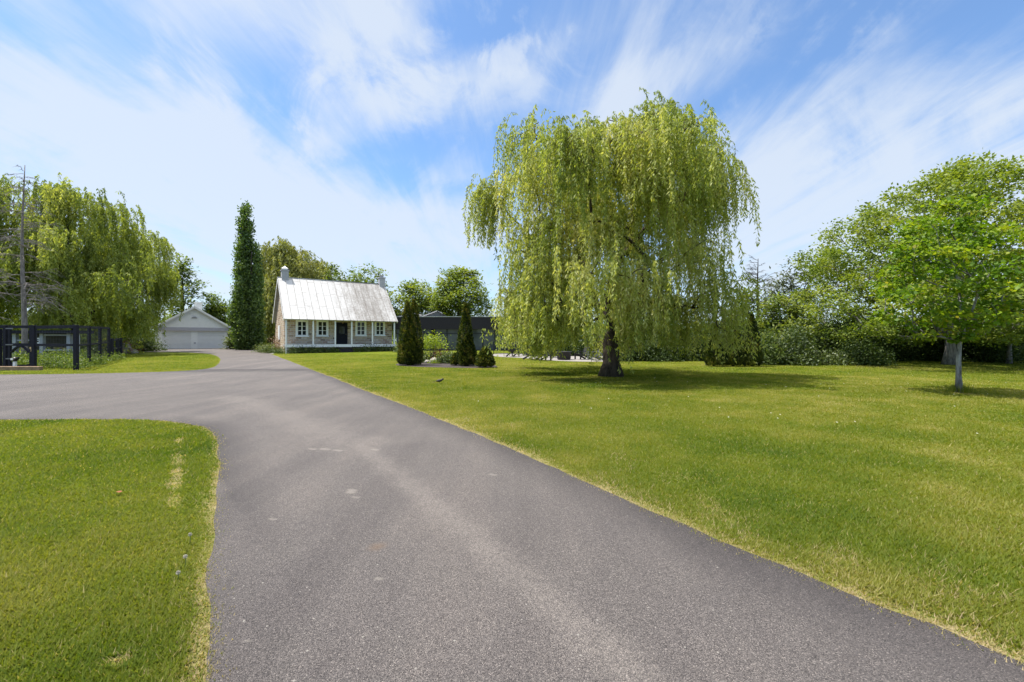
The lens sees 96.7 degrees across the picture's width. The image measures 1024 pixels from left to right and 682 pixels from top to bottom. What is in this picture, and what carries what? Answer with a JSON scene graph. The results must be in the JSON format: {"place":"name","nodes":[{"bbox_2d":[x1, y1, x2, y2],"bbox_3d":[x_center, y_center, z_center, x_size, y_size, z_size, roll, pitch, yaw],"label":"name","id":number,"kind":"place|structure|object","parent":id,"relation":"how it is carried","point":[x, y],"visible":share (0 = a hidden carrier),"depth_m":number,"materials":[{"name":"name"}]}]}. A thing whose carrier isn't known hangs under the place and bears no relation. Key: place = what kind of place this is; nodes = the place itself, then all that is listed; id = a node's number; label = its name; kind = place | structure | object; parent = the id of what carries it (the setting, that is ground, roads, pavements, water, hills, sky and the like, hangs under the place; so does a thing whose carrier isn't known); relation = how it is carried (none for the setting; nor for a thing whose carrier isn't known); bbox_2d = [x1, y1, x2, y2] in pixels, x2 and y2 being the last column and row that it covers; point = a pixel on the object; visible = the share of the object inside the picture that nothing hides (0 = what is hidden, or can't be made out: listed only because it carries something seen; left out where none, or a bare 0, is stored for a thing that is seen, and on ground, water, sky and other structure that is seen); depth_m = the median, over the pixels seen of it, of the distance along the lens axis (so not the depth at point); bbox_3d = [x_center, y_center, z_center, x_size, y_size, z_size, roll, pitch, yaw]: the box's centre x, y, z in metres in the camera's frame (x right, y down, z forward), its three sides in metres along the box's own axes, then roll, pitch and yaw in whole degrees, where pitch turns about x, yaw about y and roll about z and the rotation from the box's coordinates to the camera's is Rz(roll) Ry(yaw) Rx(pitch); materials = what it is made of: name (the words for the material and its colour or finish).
{"place":"outdoors","nodes":[
{"label":"outdoors","id":0,"kind":"place"},
{"bbox_2d":[396,362,496,367],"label":"mulch bed path","id":1,"kind":"structure","parent":0,"point":[443,364],"depth_m":26.31,"materials":[{"name":"brown soil"}]},
{"bbox_2d":[395,299,423,364],"bbox_3d":[-5.966,-0.508,26.695,1.683,3.957,1.514,0,0,0],"label":"cedar shrub","id":2,"kind":"object","parent":1,"relation":"on","point":[410,346],"visible":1,"depth_m":26.44,"materials":[{"name":"green plant"}]},
{"bbox_2d":[427,357,442,363],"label":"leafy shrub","id":3,"kind":"object","parent":1,"relation":"on","point":[434,361],"visible":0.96,"depth_m":27.93,"materials":[{"name":"green plant"}]},
{"bbox_2d":[418,330,453,357],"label":"shrub","id":4,"kind":"object","parent":1,"relation":"on","point":[432,344],"visible":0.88,"depth_m":29.48,"materials":[{"name":"green plant"}]},
{"bbox_2d":[450,353,458,364],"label":"cedar shrub","id":5,"kind":"object","parent":1,"relation":"on","point":[453,360],"visible":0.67,"depth_m":26.21,"materials":[{"name":"green plant"}]},
{"bbox_2d":[455,302,476,365],"bbox_3d":[-2.583,-0.387,26.124,1.385,3.736,1.422,0,0,0],"label":"cedar shrub","id":6,"kind":"object","parent":1,"relation":"on","point":[466,352],"visible":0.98,"depth_m":25.89,"materials":[{"name":"green plant"}]},
{"bbox_2d":[474,346,495,366],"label":"cedar shrub","id":7,"kind":"object","parent":1,"relation":"on","point":[483,359],"visible":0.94,"depth_m":24.77,"materials":[{"name":"green plant"}]},
{"bbox_2d":[0,348,1023,681],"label":"driveway","id":8,"kind":"structure","parent":0,"point":[306,442],"depth_m":2.96,"materials":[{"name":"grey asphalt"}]},
{"bbox_2d":[0,342,1023,681],"bbox_3d":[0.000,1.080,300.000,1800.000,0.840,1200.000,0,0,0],"label":"ground","id":9,"kind":"structure","parent":0,"point":[370,354],"depth_m":4.89,"materials":[{"name":"plant"}]},
{"bbox_2d":[0,247,15,320],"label":"bare tree","id":10,"kind":"object","parent":9,"relation":"on","point":[5,277],"visible":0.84,"depth_m":28.88,"materials":[{"name":"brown wood"}]},
{"bbox_2d":[10,357,17,365],"bbox_3d":[-25.503,1.146,23.337,0.220,0.660,0.235,0,0,0],"label":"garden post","id":11,"kind":"object","parent":9,"relation":"on","point":[14,359],"visible":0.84,"depth_m":23.29,"materials":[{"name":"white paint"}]},
{"bbox_2d":[0,366,42,369],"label":"timber beam","id":12,"kind":"structure","parent":9,"relation":"on","point":[21,367],"depth_m":22.90,"materials":[{"name":"brown wood"}]},
{"bbox_2d":[0,165,72,358],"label":"bare tree","id":13,"kind":"object","parent":9,"relation":"on","point":[24,320],"visible":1,"depth_m":27.45,"materials":[{"name":"brown wood"}]},
{"bbox_2d":[2,330,93,356],"bbox_3d":[-29.997,0.399,29.325,4.894,2.157,1.350,0,0,0],"label":"garden shelter","id":14,"kind":"object","parent":9,"relation":"on","point":[44,336],"visible":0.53,"depth_m":28.95,"materials":[{"name":"white paint"}]},
{"bbox_2d":[0,325,122,369],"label":"garden fence","id":15,"kind":"object","parent":9,"relation":"on","point":[105,343],"visible":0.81,"depth_m":23.67,"materials":[{"name":"metal"}]},
{"bbox_2d":[6,325,30,365],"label":"garden gate","id":16,"kind":"structure","parent":15,"relation":"attached to","point":[10,344],"depth_m":23.65,"materials":[{"name":"black metal"}]},
{"bbox_2d":[2,346,131,368],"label":"garden weeds","id":17,"kind":"object","parent":9,"relation":"on","point":[64,359],"visible":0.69,"depth_m":25.29,"materials":[{"name":"green plant"}]},
{"bbox_2d":[19,328,165,348],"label":"hedge","id":18,"kind":"object","parent":9,"relation":"on","point":[116,336],"visible":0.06,"depth_m":53.27,"materials":[{"name":"green plant"}]},
{"bbox_2d":[0,172,190,353],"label":"willow tree","id":19,"kind":"object","parent":9,"relation":"on","point":[103,274],"visible":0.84,"depth_m":36.83,"materials":[{"name":"green plant"}]},
{"bbox_2d":[91,334,134,351],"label":"shrub","id":20,"kind":"object","parent":9,"relation":"on","point":[114,344],"visible":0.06,"depth_m":45.90,"materials":[{"name":"green plant"}]},
{"bbox_2d":[123,343,130,353],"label":"shrub","id":21,"kind":"object","parent":9,"relation":"on","point":[129,346],"visible":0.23,"depth_m":41.98,"materials":[{"name":"green plant"}]},
{"bbox_2d":[130,334,167,351],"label":"shrub","id":22,"kind":"object","parent":9,"relation":"on","point":[148,346],"visible":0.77,"depth_m":46.90,"materials":[{"name":"green plant"}]},
{"bbox_2d":[164,252,211,319],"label":"deciduous tree","id":23,"kind":"object","parent":9,"relation":"on","point":[182,269],"visible":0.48,"depth_m":63.81,"materials":[{"name":"green plant"}]},
{"bbox_2d":[151,302,230,348],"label":"garage","id":24,"kind":"structure","parent":9,"relation":"on","point":[196,327],"depth_m":54.52,"materials":[{"name":"white paint"}]},
{"bbox_2d":[162,331,190,348],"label":"garage door","id":25,"kind":"structure","parent":24,"relation":"in","point":[173,340],"depth_m":53.68,"materials":[{"name":"paint"}]},
{"bbox_2d":[198,331,223,348],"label":"garage door","id":26,"kind":"structure","parent":24,"relation":"in","point":[208,339],"depth_m":55.55,"materials":[{"name":"paint"}]},
{"bbox_2d":[191,291,230,323],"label":"deciduous tree","id":27,"kind":"object","parent":9,"relation":"on","point":[218,309],"visible":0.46,"depth_m":65.52,"materials":[{"name":"green plant"}]},
{"bbox_2d":[221,330,235,348],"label":"shrub","id":28,"kind":"object","parent":9,"relation":"on","point":[227,342],"visible":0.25,"depth_m":52.70,"materials":[{"name":"green plant"}]},
{"bbox_2d":[224,199,266,349],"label":"columnar tree","id":29,"kind":"object","parent":9,"relation":"on","point":[245,317],"visible":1,"depth_m":50.47,"materials":[{"name":"green plant"}]},
{"bbox_2d":[251,342,272,352],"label":"leafy shrub","id":30,"kind":"object","parent":9,"relation":"on","point":[259,350],"visible":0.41,"depth_m":44.29,"materials":[{"name":"green plant"}]},
{"bbox_2d":[252,341,283,352],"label":"leafy shrub","id":31,"kind":"object","parent":9,"relation":"on","point":[267,349],"visible":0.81,"depth_m":42.42,"materials":[{"name":"green plant"}]},
{"bbox_2d":[269,336,279,350],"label":"shrub","id":32,"kind":"object","parent":9,"relation":"on","point":[276,345],"visible":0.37,"depth_m":45.64,"materials":[{"name":"green plant"}]},
{"bbox_2d":[270,345,285,353],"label":"leafy shrub","id":33,"kind":"object","parent":9,"relation":"on","point":[279,350],"visible":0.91,"depth_m":41.75,"materials":[{"name":"green plant"}]},
{"bbox_2d":[256,236,341,344],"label":"willow tree","id":34,"kind":"object","parent":9,"relation":"on","point":[299,264],"visible":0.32,"depth_m":62.65,"materials":[{"name":"green plant"}]},
{"bbox_2d":[272,266,397,353],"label":"stone house","id":35,"kind":"structure","parent":9,"relation":"on","point":[344,315],"depth_m":45.86,"materials":[{"name":"white metal"}]},
{"bbox_2d":[295,320,308,336],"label":"window","id":36,"kind":"structure","parent":35,"relation":"in","point":[301,325],"depth_m":43.87,"materials":[{"name":"white paint"}]},
{"bbox_2d":[316,320,328,336],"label":"window","id":37,"kind":"structure","parent":35,"relation":"in","point":[321,325],"depth_m":44.92,"materials":[{"name":"white paint"}]},
{"bbox_2d":[337,323,346,342],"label":"door","id":38,"kind":"structure","parent":35,"relation":"in","point":[341,327],"depth_m":45.96,"materials":[{"name":"paint"}]},
{"bbox_2d":[355,321,366,335],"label":"window","id":39,"kind":"structure","parent":35,"relation":"in","point":[360,326],"depth_m":47.01,"materials":[{"name":"white paint"}]},
{"bbox_2d":[374,322,385,335],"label":"window","id":40,"kind":"structure","parent":35,"relation":"in","point":[379,327],"depth_m":48.10,"materials":[{"name":"white paint"}]},
{"bbox_2d":[281,343,397,353],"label":"foliage","id":41,"kind":"object","parent":9,"relation":"on","point":[364,349],"visible":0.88,"depth_m":43.86,"materials":[{"name":"green plant"}]},
{"bbox_2d":[310,262,370,282],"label":"deciduous tree","id":42,"kind":"object","parent":9,"relation":"on","point":[336,273],"visible":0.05,"depth_m":69.55,"materials":[{"name":"green plant"}]},
{"bbox_2d":[348,260,398,329],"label":"deciduous tree","id":43,"kind":"object","parent":9,"relation":"on","point":[359,276],"visible":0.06,"depth_m":73.73,"materials":[{"name":"green plant"}]},
{"bbox_2d":[387,278,442,339],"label":"deciduous tree","id":44,"kind":"object","parent":9,"relation":"on","point":[423,302],"visible":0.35,"depth_m":74.27,"materials":[{"name":"green plant"}]},
{"bbox_2d":[422,348,431,362],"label":"leafy shrub","id":45,"kind":"object","parent":9,"relation":"on","point":[427,357],"visible":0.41,"depth_m":29.03,"materials":[{"name":"green plant"}]},
{"bbox_2d":[430,346,451,359],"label":"shrub","id":46,"kind":"object","parent":9,"relation":"on","point":[437,352],"visible":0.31,"depth_m":29.06,"materials":[{"name":"green plant"}]},
{"bbox_2d":[430,350,452,363],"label":"leafy shrub","id":47,"kind":"object","parent":9,"relation":"on","point":[444,359],"visible":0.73,"depth_m":28.23,"materials":[{"name":"green plant"}]},
{"bbox_2d":[419,265,496,315],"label":"deciduous tree","id":48,"kind":"object","parent":9,"relation":"on","point":[448,302],"visible":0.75,"depth_m":68.27,"materials":[{"name":"green plant"}]},
{"bbox_2d":[392,311,529,350],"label":"pavilion","id":49,"kind":"structure","parent":9,"relation":"on","point":[445,325],"depth_m":49.10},
{"bbox_2d":[396,329,523,350],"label":"window frame","id":50,"kind":"structure","parent":49,"relation":"in","point":[447,333],"depth_m":49.10,"materials":[{"name":"black metal"}]},
{"bbox_2d":[11,307,910,343],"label":"distant woods","id":51,"kind":"object","parent":9,"relation":"on","point":[169,316],"visible":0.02,"depth_m":96.96,"materials":[{"name":"green plant"}]},
{"bbox_2d":[493,342,520,353],"bbox_3d":[-0.147,0.707,39.307,3.297,1.202,0.079,0,0,23],"label":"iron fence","id":52,"kind":"object","parent":9,"relation":"on","point":[500,351],"visible":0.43,"depth_m":39.60,"materials":[{"name":"black metal"}]},
{"bbox_2d":[523,346,538,359],"bbox_3d":[1.343,0.789,32.247,0.820,1.042,1.040,0,0,-40],"label":"garden chair","id":53,"kind":"object","parent":9,"relation":"on","point":[531,358],"visible":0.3,"depth_m":32.20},
{"bbox_2d":[536,353,551,360],"bbox_3d":[2.105,0.806,31.123,1.040,1.042,0.820,0,0,-30],"label":"garden chair","id":54,"kind":"object","parent":9,"relation":"on","point":[550,355],"visible":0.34,"depth_m":31.04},
{"bbox_2d":[517,328,602,355],"bbox_3d":[5.699,-0.071,38.045,10.666,2.877,4.444,0,0,0],"label":"hedge","id":55,"kind":"object","parent":9,"relation":"on","point":[581,347],"visible":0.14,"depth_m":37.30,"materials":[{"name":"green plant"}]},
{"bbox_2d":[460,87,783,376],"bbox_3d":[4.003,-4.521,20.422,11.284,12.276,13.817,0,0,-26],"label":"willow tree","id":56,"kind":"object","parent":9,"relation":"on","point":[652,165],"visible":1,"depth_m":16.81,"materials":[{"name":"green plant"}]},
{"bbox_2d":[703,330,725,365],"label":"cedar shrub","id":57,"kind":"object","parent":9,"relation":"on","point":[708,360],"visible":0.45,"depth_m":25.58,"materials":[{"name":"green plant"}]},
{"bbox_2d":[721,326,743,365],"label":"cedar shrub","id":58,"kind":"object","parent":9,"relation":"on","point":[731,360],"visible":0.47,"depth_m":25.54,"materials":[{"name":"green plant"}]},
{"bbox_2d":[721,286,776,331],"bbox_3d":[17.799,-1.052,34.042,5.797,6.234,5.286,0,0,-24],"label":"deciduous tree","id":59,"kind":"object","parent":9,"relation":"on","point":[748,301],"visible":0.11,"depth_m":33.38,"materials":[{"name":"green plant"}]},
{"bbox_2d":[741,313,765,365],"bbox_3d":[13.588,-0.079,25.819,1.370,3.123,1.300,0,0,0],"label":"cedar shrub","id":60,"kind":"object","parent":9,"relation":"on","point":[759,360],"visible":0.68,"depth_m":25.57,"materials":[{"name":"green plant"}]},
{"bbox_2d":[738,256,786,317],"bbox_3d":[17.929,-2.450,33.000,2.945,7.730,2.778,0,0,16],"label":"bare tree","id":61,"kind":"object","parent":9,"relation":"on","point":[756,274],"visible":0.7,"depth_m":32.97,"materials":[{"name":"green plant"}]},
{"bbox_2d":[747,323,799,364],"bbox_3d":[15.441,0.203,27.518,3.196,2.670,2.966,0,0,-23],"label":"shrub","id":62,"kind":"object","parent":9,"relation":"on","point":[771,356],"visible":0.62,"depth_m":26.88,"materials":[{"name":"green plant"}]},
{"bbox_2d":[746,291,832,346],"bbox_3d":[18.386,-0.919,30.903,5.178,5.085,5.273,0,0,0],"label":"deciduous tree","id":63,"kind":"object","parent":9,"relation":"on","point":[787,312],"visible":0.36,"depth_m":30.55,"materials":[{"name":"green plant"}]},
{"bbox_2d":[760,259,835,331],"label":"deciduous tree","id":64,"kind":"object","parent":9,"relation":"on","point":[791,284],"visible":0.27,"depth_m":43.62,"materials":[{"name":"green plant"}]},
{"bbox_2d":[765,320,832,365],"bbox_3d":[16.849,0.140,27.508,3.974,2.838,4.331,0,0,44],"label":"shrub","id":65,"kind":"object","parent":9,"relation":"on","point":[798,354],"visible":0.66,"depth_m":26.86,"materials":[{"name":"green plant"}]},
{"bbox_2d":[600,311,1023,361],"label":"hedge","id":66,"kind":"object","parent":9,"relation":"on","point":[907,353],"visible":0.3,"depth_m":30.78,"materials":[{"name":"green plant"}]},
{"bbox_2d":[805,345,854,365],"bbox_3d":[18.886,0.908,27.243,3.182,1.284,2.850,0,0,0],"label":"shrub","id":67,"kind":"object","parent":9,"relation":"on","point":[835,359],"visible":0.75,"depth_m":26.82,"materials":[{"name":"green plant"}]},
{"bbox_2d":[830,334,899,365],"bbox_3d":[20.937,0.502,27.128,4.132,2.072,3.914,0,0,0],"label":"shrub","id":68,"kind":"object","parent":9,"relation":"on","point":[864,353],"visible":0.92,"depth_m":26.53,"materials":[{"name":"green plant"}]},
{"bbox_2d":[786,150,1023,364],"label":"maple tree","id":69,"kind":"object","parent":9,"relation":"on","point":[952,180],"visible":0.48,"depth_m":26.48,"materials":[{"name":"green plant"}]},
{"bbox_2d":[864,193,1023,392],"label":"maple tree","id":70,"kind":"object","parent":9,"relation":"on","point":[970,317],"visible":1,"depth_m":12.78,"materials":[{"name":"green plant"}]},
{"bbox_2d":[938,382,981,393],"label":"grass tuft","id":71,"kind":"object","parent":9,"relation":"on","point":[953,387],"visible":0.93,"depth_m":13.05,"materials":[{"name":"green plant"}]},
{"bbox_2d":[938,329,1023,362],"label":"shrub","id":72,"kind":"object","parent":9,"relation":"on","point":[994,355],"visible":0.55,"depth_m":28.91,"materials":[{"name":"green plant"}]},
{"bbox_2d":[988,259,1023,363],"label":"maple tree","id":73,"kind":"object","parent":9,"relation":"on","point":[1009,350],"visible":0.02,"depth_m":27.93,"materials":[{"name":"green plant"}]},
{"bbox_2d":[0,0,1023,340],"label":"sky","id":74,"kind":"structure","parent":0,"point":[354,133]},
{"bbox_2d":[493,354,602,361],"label":"patio pavement","id":75,"kind":"structure","parent":0,"point":[555,358],"depth_m":33.48,"materials":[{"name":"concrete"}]},
{"bbox_2d":[506,344,518,356],"bbox_3d":[0.064,0.716,36.251,0.820,1.042,1.040,0,0,30],"label":"garden chair","id":76,"kind":"object","parent":75,"relation":"on","point":[511,350],"visible":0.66,"depth_m":36.06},
{"bbox_2d":[557,351,571,359],"bbox_3d":[3.650,1.023,32.000,1.160,0.580,1.142,0,0,0],"label":"fire pit","id":77,"kind":"object","parent":75,"relation":"on","point":[567,354],"visible":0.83,"depth_m":31.60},
{"bbox_2d":[574,345,589,359],"bbox_3d":[5.052,0.784,32.480,1.040,1.042,0.820,0,0,-30],"label":"garden chair","id":78,"kind":"object","parent":75,"relation":"on","point":[579,355],"visible":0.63,"depth_m":32.50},
{"bbox_2d":[587,351,602,359],"bbox_3d":[5.821,0.799,31.607,1.040,1.042,0.820,0,0,-15],"label":"garden chair","id":79,"kind":"object","parent":75,"relation":"on","point":[594,356],"visible":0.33,"depth_m":31.76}
]}

